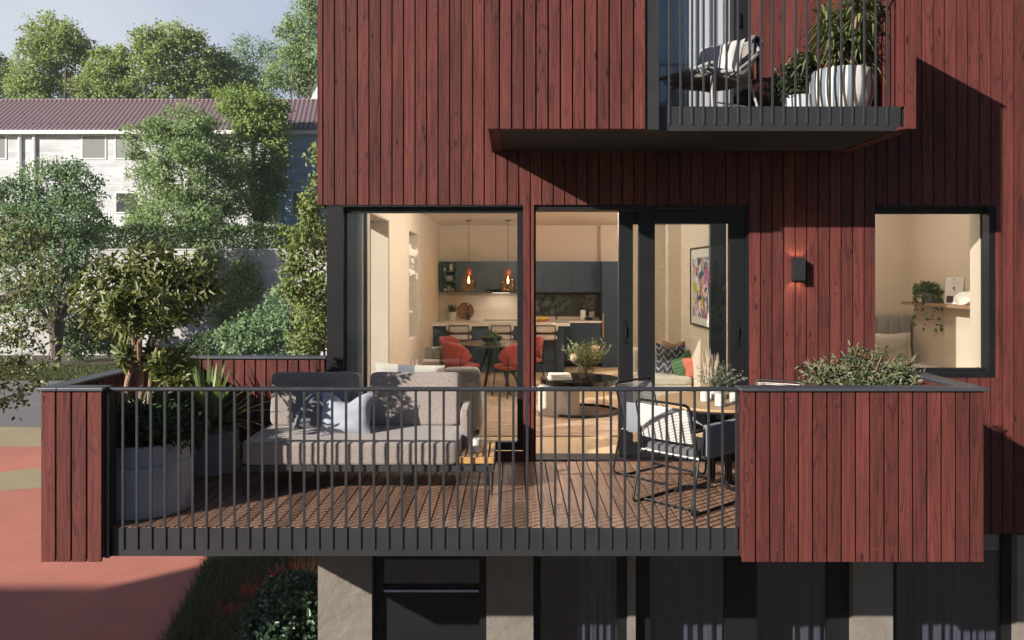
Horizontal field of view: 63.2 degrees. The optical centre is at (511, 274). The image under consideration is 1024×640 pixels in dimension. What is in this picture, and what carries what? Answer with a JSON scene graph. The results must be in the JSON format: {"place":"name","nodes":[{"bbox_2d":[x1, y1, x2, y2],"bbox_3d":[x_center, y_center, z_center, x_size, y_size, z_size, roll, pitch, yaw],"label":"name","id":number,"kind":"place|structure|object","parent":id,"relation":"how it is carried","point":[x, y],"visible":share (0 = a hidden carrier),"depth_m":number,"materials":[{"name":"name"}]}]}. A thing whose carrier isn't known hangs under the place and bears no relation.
{"place":"outdoors","nodes":[
{"label":"outdoors","id":0,"kind":"place"},
{"bbox_2d":[0,381,63,426],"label":"road","id":1,"kind":"structure","parent":0,"point":[30,416],"depth_m":29.38,"materials":[{"name":"grey asphalt"}]},
{"bbox_2d":[0,363,116,379],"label":"lawn","id":2,"kind":"structure","parent":0,"point":[48,375],"depth_m":38.72,"materials":[{"name":"green plant"}]},
{"bbox_2d":[0,154,115,366],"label":"tree","id":3,"kind":"object","parent":2,"relation":"on","point":[40,209],"visible":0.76,"depth_m":42.15,"materials":[{"name":"green plant"}]},
{"bbox_2d":[0,426,206,639],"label":"play surface","id":4,"kind":"object","parent":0,"point":[123,597],"depth_m":12.85,"materials":[{"name":"red rubber"}]},
{"bbox_2d":[0,427,40,446],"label":"painted band","id":5,"kind":"object","parent":4,"relation":"on","point":[20,436],"visible":0.11,"depth_m":24.62,"materials":[{"name":"beige paint"}]},
{"bbox_2d":[0,468,40,490],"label":"painted band","id":6,"kind":"object","parent":4,"relation":"on","point":[21,479],"visible":0.15,"depth_m":19.52,"materials":[{"name":"beige paint"}]},
{"bbox_2d":[0,208,74,420],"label":"birch tree","id":7,"kind":"object","parent":4,"relation":"on","point":[18,340],"visible":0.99,"depth_m":9.03,"materials":[{"name":"green plant"}]},
{"bbox_2d":[0,99,289,248],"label":"house","id":8,"kind":"structure","parent":0,"point":[34,129],"depth_m":62.00,"materials":[{"name":"white paint"}]},
{"bbox_2d":[81,135,106,158],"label":"window","id":9,"kind":"structure","parent":8,"relation":"in","point":[92,146],"depth_m":61.97,"materials":[{"name":"white paint"}]},
{"bbox_2d":[114,135,139,158],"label":"window","id":10,"kind":"structure","parent":8,"relation":"in","point":[118,146],"depth_m":61.97,"materials":[{"name":"white paint"}]},
{"bbox_2d":[115,192,139,212],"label":"window","id":11,"kind":"structure","parent":8,"relation":"in","point":[119,205],"depth_m":61.97,"materials":[{"name":"white paint"}]},
{"bbox_2d":[0,0,316,98],"label":"sky","id":12,"kind":"structure","parent":0,"point":[108,22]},
{"bbox_2d":[0,355,326,380],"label":"ground","id":13,"kind":"structure","parent":0,"point":[100,360],"depth_m":46.58,"materials":[{"name":"green plant"}]},
{"bbox_2d":[49,300,131,361],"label":"shrub","id":14,"kind":"object","parent":13,"relation":"on","point":[74,340],"visible":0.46,"depth_m":45.55,"materials":[{"name":"green plant"}]},
{"bbox_2d":[0,249,326,354],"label":"retaining wall","id":15,"kind":"structure","parent":13,"relation":"on","point":[267,258],"depth_m":49.60,"materials":[{"name":"concrete"}]},
{"bbox_2d":[183,235,273,341],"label":"climbing vine","id":16,"kind":"object","parent":15,"relation":"attached to","point":[237,296],"visible":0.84,"depth_m":49.20,"materials":[{"name":"green plant"}]},
{"bbox_2d":[166,327,238,354],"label":"shrub","id":17,"kind":"object","parent":13,"relation":"on","point":[200,346],"visible":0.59,"depth_m":46.04,"materials":[{"name":"green plant"}]},
{"bbox_2d":[212,273,326,354],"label":"shrub","id":18,"kind":"object","parent":13,"relation":"on","point":[276,324],"visible":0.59,"depth_m":43.33,"materials":[{"name":"green plant"}]},
{"bbox_2d":[36,0,1023,639],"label":"apartment building","id":19,"kind":"structure","parent":13,"relation":"on","point":[552,130],"depth_m":8.06,"materials":[{"name":"red wood"}]},
{"bbox_2d":[116,439,190,520],"bbox_3d":[-2.860,1.549,6.460,0.720,0.530,0.720,0,0,0],"label":"planter","id":20,"kind":"object","parent":19,"relation":"on","point":[157,482],"visible":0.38,"depth_m":6.17,"materials":[{"name":"grey concrete"}]},
{"bbox_2d":[65,238,226,413],"bbox_3d":[-2.887,0.471,6.457,1.215,1.520,0.916,0,0,22],"label":"potted tree","id":21,"kind":"object","parent":20,"relation":"in","point":[155,305],"visible":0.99,"depth_m":6.37,"materials":[{"name":"green plant"}]},
{"bbox_2d":[116,391,213,454],"bbox_3d":[-2.843,1.190,6.481,0.880,0.592,0.871,0,0,0],"label":"underplanting shrub","id":22,"kind":"object","parent":20,"relation":"in","point":[157,425],"visible":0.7,"depth_m":6.34,"materials":[{"name":"green plant"}]},
{"bbox_2d":[190,425,240,476],"bbox_3d":[-2.800,1.629,7.700,0.550,0.370,0.550,0,0,0],"label":"planter","id":23,"kind":"object","parent":19,"relation":"on","point":[213,459],"visible":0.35,"depth_m":7.48,"materials":[{"name":"grey concrete"}]},
{"bbox_2d":[159,391,209,419],"bbox_3d":[-2.938,1.347,7.169,0.537,0.648,0.874,0,0,0],"label":"filler shrub","id":24,"kind":"object","parent":23,"relation":"in","point":[183,396],"visible":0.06,"depth_m":7.33,"materials":[{"name":"green plant"}]},
{"bbox_2d":[152,351,269,449],"bbox_3d":[-2.743,1.109,7.584,1.235,0.879,1.204,0,0,0],"label":"strap leaf plant","id":25,"kind":"object","parent":23,"relation":"in","point":[213,403],"visible":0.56,"depth_m":7.59,"materials":[{"name":"green plant"}]},
{"bbox_2d":[347,213,363,393],"bbox_3d":[-1.555,0.525,8.272,0.160,2.320,0.048,0,0,0],"label":"curtain","id":26,"kind":"object","parent":19,"relation":"hanging from","point":[355,292],"visible":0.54,"depth_m":8.27,"materials":[{"name":"grey fabric"}]},
{"bbox_2d":[241,372,495,494],"bbox_3d":[-1.192,1.354,7.311,2.084,0.925,1.027,0,0,0],"label":"outdoor sofa","id":27,"kind":"object","parent":19,"relation":"on","point":[377,379],"visible":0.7,"depth_m":7.11,"materials":[{"name":"beige fabric"}]},
{"bbox_2d":[292,391,350,428],"bbox_3d":[-1.690,1.207,7.399,0.500,0.364,0.189,2,-16,-6],"label":"cushion","id":28,"kind":"object","parent":27,"relation":"on","point":[311,409],"visible":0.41,"depth_m":7.33,"materials":[{"name":"blue fabric"}]},
{"bbox_2d":[320,392,372,433],"bbox_3d":[-1.430,1.207,7.179,0.460,0.384,0.178,-1,-17,7],"label":"cushion","id":29,"kind":"object","parent":27,"relation":"on","point":[352,415],"visible":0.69,"depth_m":7.11,"materials":[{"name":"white fabric"}]},
{"bbox_2d":[370,213,387,376],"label":"wall","id":30,"kind":"structure","parent":19,"relation":"in","point":[378,225],"depth_m":9.89,"materials":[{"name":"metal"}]},
{"bbox_2d":[409,231,417,340],"bbox_3d":[-1.625,0.170,12.390,0.310,1.590,1.180,0,0,0],"label":"wall art","id":31,"kind":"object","parent":19,"relation":"in","point":[413,237],"depth_m":12.97,"materials":[{"name":"paper"}]},
{"bbox_2d":[327,205,522,449],"bbox_3d":[-0.845,0.582,8.214,1.906,2.506,0.292,0,0,0],"label":"window","id":32,"kind":"structure","parent":19,"relation":"in","point":[336,214],"depth_m":8.09,"materials":[{"name":"metal"}]},
{"bbox_2d":[374,556,485,639],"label":"entrance door","id":33,"kind":"structure","parent":19,"relation":"in","point":[402,611],"depth_m":8.18,"materials":[{"name":"metal"}]},
{"bbox_2d":[446,322,471,353],"bbox_3d":[-0.951,1.338,15.099,0.459,0.956,0.461,0,0,0],"label":"bar stool","id":34,"kind":"object","parent":19,"relation":"on","point":[458,327],"visible":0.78,"depth_m":14.90,"materials":[{"name":"beige fabric"}]},
{"bbox_2d":[440,342,481,386],"bbox_3d":[-0.775,1.409,12.390,0.562,0.815,0.546,0,0,43],"label":"dining chair","id":35,"kind":"object","parent":19,"relation":"on","point":[456,355],"visible":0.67,"depth_m":12.16,"materials":[{"name":"red fabric"}]},
{"bbox_2d":[443,367,483,433],"bbox_3d":[-0.882,1.429,9.709,1.105,0.771,1.032,0,0,0],"label":"living room sofa","id":36,"kind":"object","parent":19,"relation":"on","point":[470,376],"visible":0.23,"depth_m":9.24,"materials":[{"name":"grey fabric"}]},
{"bbox_2d":[375,362,444,371],"bbox_3d":[-1.169,1.201,9.450,0.801,0.364,0.197,3,-7,-3],"label":"cushion","id":37,"kind":"object","parent":36,"relation":"on","point":[383,367],"visible":0.17,"depth_m":9.41,"materials":[{"name":"fabric"}]},
{"bbox_2d":[457,340,536,394],"bbox_3d":[-0.239,1.443,12.850,1.244,0.760,1.244,0,0,0],"label":"dining table","id":38,"kind":"object","parent":19,"relation":"on","point":[481,344],"visible":0.53,"depth_m":12.75,"materials":[{"name":"brown wood"}]},
{"bbox_2d":[432,321,569,371],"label":"kitchen island","id":39,"kind":"structure","parent":19,"relation":"on","point":[478,330],"depth_m":15.37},
{"bbox_2d":[488,322,513,374],"bbox_3d":[-0.194,1.338,15.099,0.459,0.956,0.461,0,0,0],"label":"bar stool","id":40,"kind":"object","parent":19,"relation":"on","point":[502,327],"visible":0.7,"depth_m":14.90,"materials":[{"name":"beige fabric"}]},
{"bbox_2d":[491,343,516,398],"bbox_3d":[0.023,1.409,12.289,0.562,0.815,0.546,0,0,-32],"label":"dining chair","id":41,"kind":"object","parent":19,"relation":"on","point":[508,356],"visible":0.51,"depth_m":12.05,"materials":[{"name":"red fabric"}]},
{"bbox_2d":[438,304,601,361],"bbox_3d":[0.145,1.153,16.480,3.200,1.124,0.639,0,0,0],"label":"base cabinet","id":42,"kind":"object","parent":19,"relation":"on","point":[578,331],"visible":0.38,"depth_m":16.18,"materials":[{"name":"black wood"}]},
{"bbox_2d":[440,261,600,291],"bbox_3d":[0.166,0.053,16.620,3.188,0.611,0.360,0,0,0],"label":"wall cabinet","id":43,"kind":"object","parent":19,"relation":"attached to","point":[567,276],"depth_m":16.44,"materials":[{"name":"grey wood"}]},
{"bbox_2d":[457,261,485,291],"bbox_3d":[-0.806,0.053,16.450,0.576,0.611,0.019,0,0,0],"label":"cabinet door","id":44,"kind":"structure","parent":43,"relation":"in","point":[477,280],"depth_m":16.44,"materials":[{"name":"grey wood"}]},
{"bbox_2d":[486,261,515,288],"bbox_3d":[-0.221,0.023,16.450,0.586,0.551,0.019,0,0,0],"label":"cabinet door","id":45,"kind":"structure","parent":43,"relation":"in","point":[495,270],"depth_m":16.44,"materials":[{"name":"grey wood"}]},
{"bbox_2d":[516,261,542,291],"bbox_3d":[0.343,0.053,16.450,0.533,0.611,0.019,0,0,0],"label":"cabinet door","id":46,"kind":"structure","parent":43,"relation":"in","point":[539,264],"depth_m":16.44,"materials":[{"name":"grey wood"}]},
{"bbox_2d":[543,261,571,291],"bbox_3d":[0.896,0.053,16.450,0.565,0.611,0.019,0,0,0],"label":"cabinet door","id":47,"kind":"structure","parent":43,"relation":"in","point":[557,275],"depth_m":16.44,"materials":[{"name":"grey wood"}]},
{"bbox_2d":[572,261,600,291],"bbox_3d":[1.470,0.053,16.450,0.576,0.611,0.019,0,0,0],"label":"cabinet door","id":48,"kind":"structure","parent":43,"relation":"in","point":[585,274],"depth_m":16.44,"materials":[{"name":"grey wood"}]},
{"bbox_2d":[505,336,544,386],"bbox_3d":[0.225,1.409,13.309,0.546,0.815,0.562,0,0,-42],"label":"dining chair","id":49,"kind":"object","parent":19,"relation":"on","point":[539,342],"visible":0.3,"depth_m":13.27,"materials":[{"name":"red fabric"}]},
{"bbox_2d":[536,322,557,372],"bbox_3d":[0.601,1.338,15.099,0.459,0.956,0.461,0,0,0],"label":"bar stool","id":50,"kind":"object","parent":19,"relation":"on","point":[545,327],"visible":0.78,"depth_m":14.91,"materials":[{"name":"beige fabric"}]},
{"bbox_2d":[474,399,633,436],"bbox_3d":[0.470,1.808,10.640,1.780,0.012,2.720,0,0,0],"label":"rug","id":51,"kind":"object","parent":19,"relation":"on","point":[548,423],"visible":0.43,"depth_m":10.04,"materials":[{"name":"beige fabric"}]},
{"bbox_2d":[538,384,578,416],"bbox_3d":[0.604,1.622,10.750,0.536,0.360,0.536,0,0,0],"label":"drum table","id":52,"kind":"object","parent":51,"relation":"on","point":[561,402],"visible":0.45,"depth_m":10.52,"materials":[{"name":"beige wood"}]},
{"bbox_2d":[540,373,617,417],"bbox_3d":[0.887,1.578,10.900,1.035,0.447,1.035,0,0,0],"label":"coffee table","id":53,"kind":"object","parent":51,"relation":"on","point":[595,380],"visible":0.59,"depth_m":10.59,"materials":[{"name":"black metal"}]},
{"bbox_3d":[0.969,1.261,10.950,0.216,0.185,0.216,0,0,0],"label":"flower vase","id":54,"kind":"object","parent":53,"relation":"on","visible":0},
{"bbox_2d":[561,336,612,373],"bbox_3d":[0.984,1.065,10.949,0.652,0.500,0.638,0,0,-29],"label":"bouquet","id":55,"kind":"object","parent":54,"relation":"in","point":[588,358],"visible":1,"depth_m":10.87,"materials":[{"name":"green plant"}]},
{"bbox_2d":[536,293,598,315],"bbox_3d":[1.034,0.608,16.774,1.422,0.463,0.048,0,0,0],"label":"kitchen window","id":56,"kind":"structure","parent":19,"relation":"attached to","point":[570,304],"depth_m":16.78,"materials":[{"name":"black glass"}]},
{"bbox_2d":[536,293,598,315],"bbox_3d":[1.034,0.608,16.774,1.422,0.463,0.048,0,0,0],"label":"window frame","id":57,"kind":"structure","parent":56,"relation":"in","point":[576,297],"depth_m":16.75,"materials":[{"name":"brown metal"}]},
{"bbox_2d":[533,556,626,639],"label":"window","id":58,"kind":"structure","parent":19,"relation":"in","point":[621,561],"depth_m":8.16,"materials":[{"name":"metal"}]},
{"bbox_2d":[578,556,615,639],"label":"curtain","id":59,"kind":"object","parent":19,"relation":"hanging from","point":[596,597],"visible":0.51,"depth_m":8.51,"materials":[{"name":"grey fabric"}]},
{"bbox_2d":[599,261,617,366],"bbox_3d":[1.937,0.783,16.470,0.379,2.064,0.659,0,0,0],"label":"tall cabinet","id":60,"kind":"object","parent":19,"relation":"on","point":[608,305],"visible":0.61,"depth_m":16.18,"materials":[{"name":"grey wood"}]},
{"bbox_2d":[600,225,617,261],"bbox_3d":[2.089,-0.618,16.739,0.623,0.731,0.119,0,0,0],"label":"wall boxing","id":61,"kind":"object","parent":19,"relation":"attached to","point":[608,242],"depth_m":16.68,"materials":[{"name":"beige paint"}]},
{"bbox_2d":[534,205,747,460],"bbox_3d":[1.255,0.588,8.230,2.085,2.515,0.280,0,0,0],"label":"sliding door","id":62,"kind":"structure","parent":19,"relation":"in","point":[646,217],"depth_m":8.14,"materials":[{"name":"metal"}]},
{"bbox_2d":[612,377,706,484],"bbox_3d":[1.335,1.395,7.533,0.588,0.840,0.678,0,0,-41],"label":"rope chair","id":63,"kind":"object","parent":19,"relation":"on","point":[632,419],"visible":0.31,"depth_m":7.53,"materials":[{"name":"black metal"}]},
{"bbox_2d":[633,347,692,406],"bbox_3d":[1.990,1.395,11.107,0.700,0.780,0.835,0,0,0],"label":"corner sofa","id":64,"kind":"object","parent":19,"relation":"on","point":[667,380],"visible":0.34,"depth_m":10.71,"materials":[{"name":"beige fabric"}]},
{"bbox_2d":[656,343,684,372],"bbox_3d":[2.104,1.128,11.050,0.400,0.404,0.167,5,-15,-6],"label":"cushion","id":65,"kind":"object","parent":64,"relation":"on","point":[666,355],"visible":0.81,"depth_m":10.99,"materials":[{"name":"multicoloured fabric"}]},
{"bbox_2d":[670,350,690,375],"bbox_3d":[2.250,1.200,10.929,0.330,0.314,0.153,-29,-24,13],"label":"cushion","id":66,"kind":"object","parent":64,"relation":"on","point":[678,367],"visible":0.61,"depth_m":10.89,"materials":[{"name":"green fabric"}]},
{"bbox_2d":[632,398,734,516],"bbox_3d":[1.376,1.395,6.606,0.678,0.840,0.588,0,0,-43],"label":"rope chair","id":67,"kind":"object","parent":19,"relation":"on","point":[687,439],"visible":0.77,"depth_m":6.43,"materials":[{"name":"black metal"}]},
{"bbox_2d":[650,556,722,639],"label":"curtain","id":68,"kind":"object","parent":19,"relation":"hanging from","point":[686,597],"visible":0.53,"depth_m":8.51,"materials":[{"name":"grey fabric"}]},
{"bbox_2d":[659,0,729,105],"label":"curtain","id":69,"kind":"object","parent":19,"relation":"hanging from","point":[686,37],"visible":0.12,"depth_m":8.57,"materials":[{"name":"white fabric"}]},
{"bbox_2d":[657,392,734,491],"bbox_3d":[1.770,1.449,7.080,1.064,0.752,1.064,0,0,0],"label":"balcony table","id":70,"kind":"object","parent":19,"relation":"on","point":[701,406],"visible":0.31,"depth_m":6.98,"materials":[{"name":"brown wood"}]},
{"bbox_2d":[691,347,747,398],"bbox_3d":[1.754,0.839,7.160,0.470,0.465,0.427,0,0,-38],"label":"potted heather","id":71,"kind":"object","parent":70,"relation":"on","point":[713,377],"visible":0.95,"depth_m":7.13,"materials":[{"name":"green plant"}]},
{"bbox_2d":[690,246,708,328],"bbox_3d":[2.330,0.157,10.134,0.037,0.983,1.350,0,0,0],"label":"framed picture","id":72,"kind":"object","parent":19,"relation":"attached to","point":[699,286],"visible":0.59,"depth_m":10.32,"materials":[{"name":"multicoloured paper"}]},
{"bbox_2d":[659,41,759,105],"bbox_3d":[1.791,-1.752,7.414,0.830,0.740,0.816,0,0,-32],"label":"wicker armchair","id":73,"kind":"object","parent":19,"relation":"on","point":[709,78],"visible":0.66,"depth_m":7.26,"materials":[{"name":"grey wicker"}]},
{"bbox_2d":[698,38,744,68],"bbox_3d":[1.860,-1.903,7.460,0.197,0.364,0.460,23,-15,-40],"label":"cushion","id":74,"kind":"object","parent":73,"relation":"on","point":[720,55],"visible":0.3,"depth_m":7.33,"materials":[{"name":"grey fabric"}]},
{"bbox_2d":[751,35,762,82],"bbox_3d":[2.181,-1.931,7.480,0.121,0.454,0.216,0,0,-1],"label":"throw blanket","id":75,"kind":"object","parent":73,"relation":"on","point":[755,38],"visible":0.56,"depth_m":7.44,"materials":[{"name":"black fabric"}]},
{"bbox_2d":[730,0,747,105],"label":"balcony door","id":76,"kind":"structure","parent":19,"relation":"in","point":[743,4],"depth_m":8.11,"materials":[{"name":"metal"}]},
{"bbox_2d":[636,555,848,639],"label":"window","id":77,"kind":"structure","parent":19,"relation":"in","point":[739,577],"depth_m":8.16,"materials":[{"name":"metal"}]},
{"bbox_2d":[757,559,824,639],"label":"curtain","id":78,"kind":"object","parent":19,"relation":"hanging from","point":[790,600],"visible":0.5,"depth_m":8.61,"materials":[{"name":"grey fabric"}]},
{"bbox_2d":[782,94,811,105],"bbox_3d":[2.560,-1.480,7.420,0.300,0.190,0.300,0,0,0],"label":"planter","id":79,"kind":"object","parent":19,"relation":"on","point":[801,100],"visible":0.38,"depth_m":7.29,"materials":[{"name":"white ceramic"}]},
{"bbox_2d":[756,49,820,105],"bbox_3d":[2.512,-1.742,7.444,0.590,0.555,0.488,0,0,0],"label":"boxwood shrub","id":80,"kind":"object","parent":79,"relation":"in","point":[789,87],"visible":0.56,"depth_m":7.36,"materials":[{"name":"green plant"}]},
{"bbox_2d":[791,258,804,280],"bbox_3d":[2.754,-0.046,8.008,0.104,0.216,0.105,0,0,0],"label":"wall lamp","id":81,"kind":"object","parent":19,"relation":"attached to","point":[797,269],"visible":1,"depth_m":7.96,"materials":[{"name":"black metal"}]},
{"bbox_2d":[809,65,873,105],"bbox_3d":[2.880,-1.577,7.280,0.536,0.385,0.536,0,0,0],"label":"striped planter","id":82,"kind":"object","parent":19,"relation":"on","point":[847,85],"visible":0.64,"depth_m":7.06,"materials":[{"name":"ceramic"}]},
{"bbox_2d":[788,0,890,81],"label":"dracaena plant","id":83,"kind":"object","parent":82,"relation":"in","point":[835,38],"visible":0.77,"depth_m":7.20,"materials":[{"name":"green plant"}]},
{"bbox_2d":[875,315,937,366],"bbox_3d":[4.230,1.164,9.497,1.606,1.303,1.866,0,0,0],"label":"bed","id":84,"kind":"object","parent":19,"relation":"on","point":[891,324],"visible":0.07,"depth_m":10.33,"materials":[{"name":"fabric"}]},
{"bbox_2d":[875,339,908,362],"bbox_3d":[4.445,0.949,9.850,0.520,0.364,0.174,0,-14,2],"label":"cushion","id":85,"kind":"object","parent":84,"relation":"on","point":[897,347],"visible":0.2,"depth_m":9.79,"materials":[{"name":"beige fabric"}]},
{"bbox_2d":[875,332,911,361],"bbox_3d":[4.584,0.915,10.100,0.560,0.424,0.179,0,-11,0],"label":"cushion","id":86,"kind":"object","parent":84,"relation":"on","point":[890,337],"visible":0.14,"depth_m":10.07,"materials":[{"name":"white fabric"}]},
{"bbox_2d":[875,205,994,377],"bbox_3d":[4.107,0.166,8.258,1.155,1.673,0.404,0,0,0],"label":"window","id":87,"kind":"structure","parent":19,"relation":"in","point":[982,217],"depth_m":8.15,"materials":[{"name":"metal"}]},
{"bbox_2d":[901,301,969,308],"bbox_3d":[4.899,0.353,9.488,0.199,0.035,1.563,0,0,0],"label":"wall shelf","id":88,"kind":"object","parent":19,"relation":"attached to","point":[940,305],"depth_m":9.39,"materials":[{"name":"brown wood"}]},
{"bbox_2d":[911,280,943,332],"bbox_3d":[4.878,0.379,9.761,0.404,0.629,0.375,0,0,0],"label":"trailing plant","id":89,"kind":"object","parent":88,"relation":"on","point":[926,291],"visible":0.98,"depth_m":9.70,"materials":[{"name":"green plant"}]},
{"bbox_2d":[944,277,963,303],"bbox_3d":[4.943,0.185,9.295,0.018,0.300,0.230,6,-2,-22],"label":"art print","id":90,"kind":"object","parent":88,"relation":"on","point":[954,286],"visible":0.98,"depth_m":9.31,"materials":[{"name":"white paper"}]},
{"bbox_2d":[897,534,995,639],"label":"curtain","id":91,"kind":"object","parent":19,"relation":"hanging from","point":[941,600],"visible":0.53,"depth_m":8.51,"materials":[{"name":"grey fabric"}]},
{"bbox_2d":[893,533,1010,639],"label":"window","id":92,"kind":"structure","parent":19,"relation":"in","point":[1004,538],"depth_m":8.16,"materials":[{"name":"metal"}]},
{"bbox_2d":[155,556,317,639],"bbox_3d":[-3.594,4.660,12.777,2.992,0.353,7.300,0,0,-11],"label":"garden grass","id":93,"kind":"structure","parent":0,"point":[191,605],"depth_m":12.25,"materials":[{"name":"green plant"}]},
{"bbox_2d":[232,566,317,639],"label":"garden shrub","id":94,"kind":"object","parent":93,"relation":"on","point":[287,609],"visible":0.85,"depth_m":9.66,"materials":[{"name":"green plant"}]},
{"bbox_2d":[267,139,326,371],"bbox_3d":[-2.850,1.418,11.882,1.145,6.798,1.342,0,0,0],"label":"birch tree","id":95,"kind":"object","parent":93,"relation":"on","point":[299,294],"visible":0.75,"depth_m":11.59,"materials":[{"name":"green plant"}]},
{"bbox_2d":[272,99,326,248],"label":"house","id":96,"kind":"structure","parent":0,"point":[304,119],"depth_m":62.00,"materials":[{"name":"tile"}]},
{"bbox_2d":[292,190,317,215],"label":"window","id":97,"kind":"structure","parent":96,"relation":"in","point":[295,198],"depth_m":61.97,"materials":[{"name":"glass"}]},
{"bbox_3d":[2.660,1.455,6.750,0.920,0.720,0.500,0,0,0],"label":"trough planter","id":98,"kind":"object","parent":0,"visible":0},
{"bbox_2d":[794,340,924,384],"bbox_3d":[2.865,0.838,6.813,1.182,0.602,0.928,0,0,0],"label":"corner shrub","id":99,"kind":"object","parent":98,"relation":"in","point":[889,373],"visible":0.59,"depth_m":6.69,"materials":[{"name":"green plant"}]},
{"label":"terrace","id":100,"kind":"structure","parent":0,"visible":0},
{"bbox_2d":[0,52,32,98],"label":"tree","id":101,"kind":"object","parent":100,"relation":"on","point":[2,73],"visible":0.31,"depth_m":89.44,"materials":[{"name":"green plant"}]},
{"bbox_2d":[0,9,97,98],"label":"tree","id":102,"kind":"object","parent":100,"relation":"on","point":[53,44],"visible":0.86,"depth_m":83.56,"materials":[{"name":"green plant"}]},
{"bbox_2d":[67,40,141,98],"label":"tree","id":103,"kind":"object","parent":100,"relation":"on","point":[111,85],"visible":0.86,"depth_m":82.94,"materials":[{"name":"green plant"}]},
{"bbox_2d":[12,218,326,248],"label":"hedge","id":104,"kind":"object","parent":100,"relation":"on","point":[157,231],"visible":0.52,"depth_m":50.00,"materials":[{"name":"green plant"}]},
{"bbox_2d":[116,14,239,98],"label":"tree","id":105,"kind":"object","parent":100,"relation":"on","point":[186,80],"visible":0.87,"depth_m":83.67,"materials":[{"name":"green plant"}]},
{"bbox_2d":[113,99,263,248],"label":"tree","id":106,"kind":"object","parent":100,"relation":"on","point":[184,148],"visible":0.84,"depth_m":53.57,"materials":[{"name":"green plant"}]},
{"bbox_2d":[194,49,264,98],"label":"tree","id":107,"kind":"object","parent":100,"relation":"on","point":[247,76],"visible":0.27,"depth_m":87.03,"materials":[{"name":"green plant"}]},
{"bbox_2d":[208,81,295,248],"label":"tree","id":108,"kind":"object","parent":100,"relation":"on","point":[271,182],"visible":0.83,"depth_m":58.32,"materials":[{"name":"green plant"}]},
{"bbox_2d":[223,31,286,98],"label":"tree","id":109,"kind":"object","parent":100,"relation":"on","point":[261,50],"visible":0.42,"depth_m":91.65,"materials":[{"name":"green plant"}]},
{"bbox_2d":[256,0,316,98],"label":"tree","id":110,"kind":"object","parent":100,"relation":"on","point":[302,76],"visible":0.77,"depth_m":81.11,"materials":[{"name":"green plant"}]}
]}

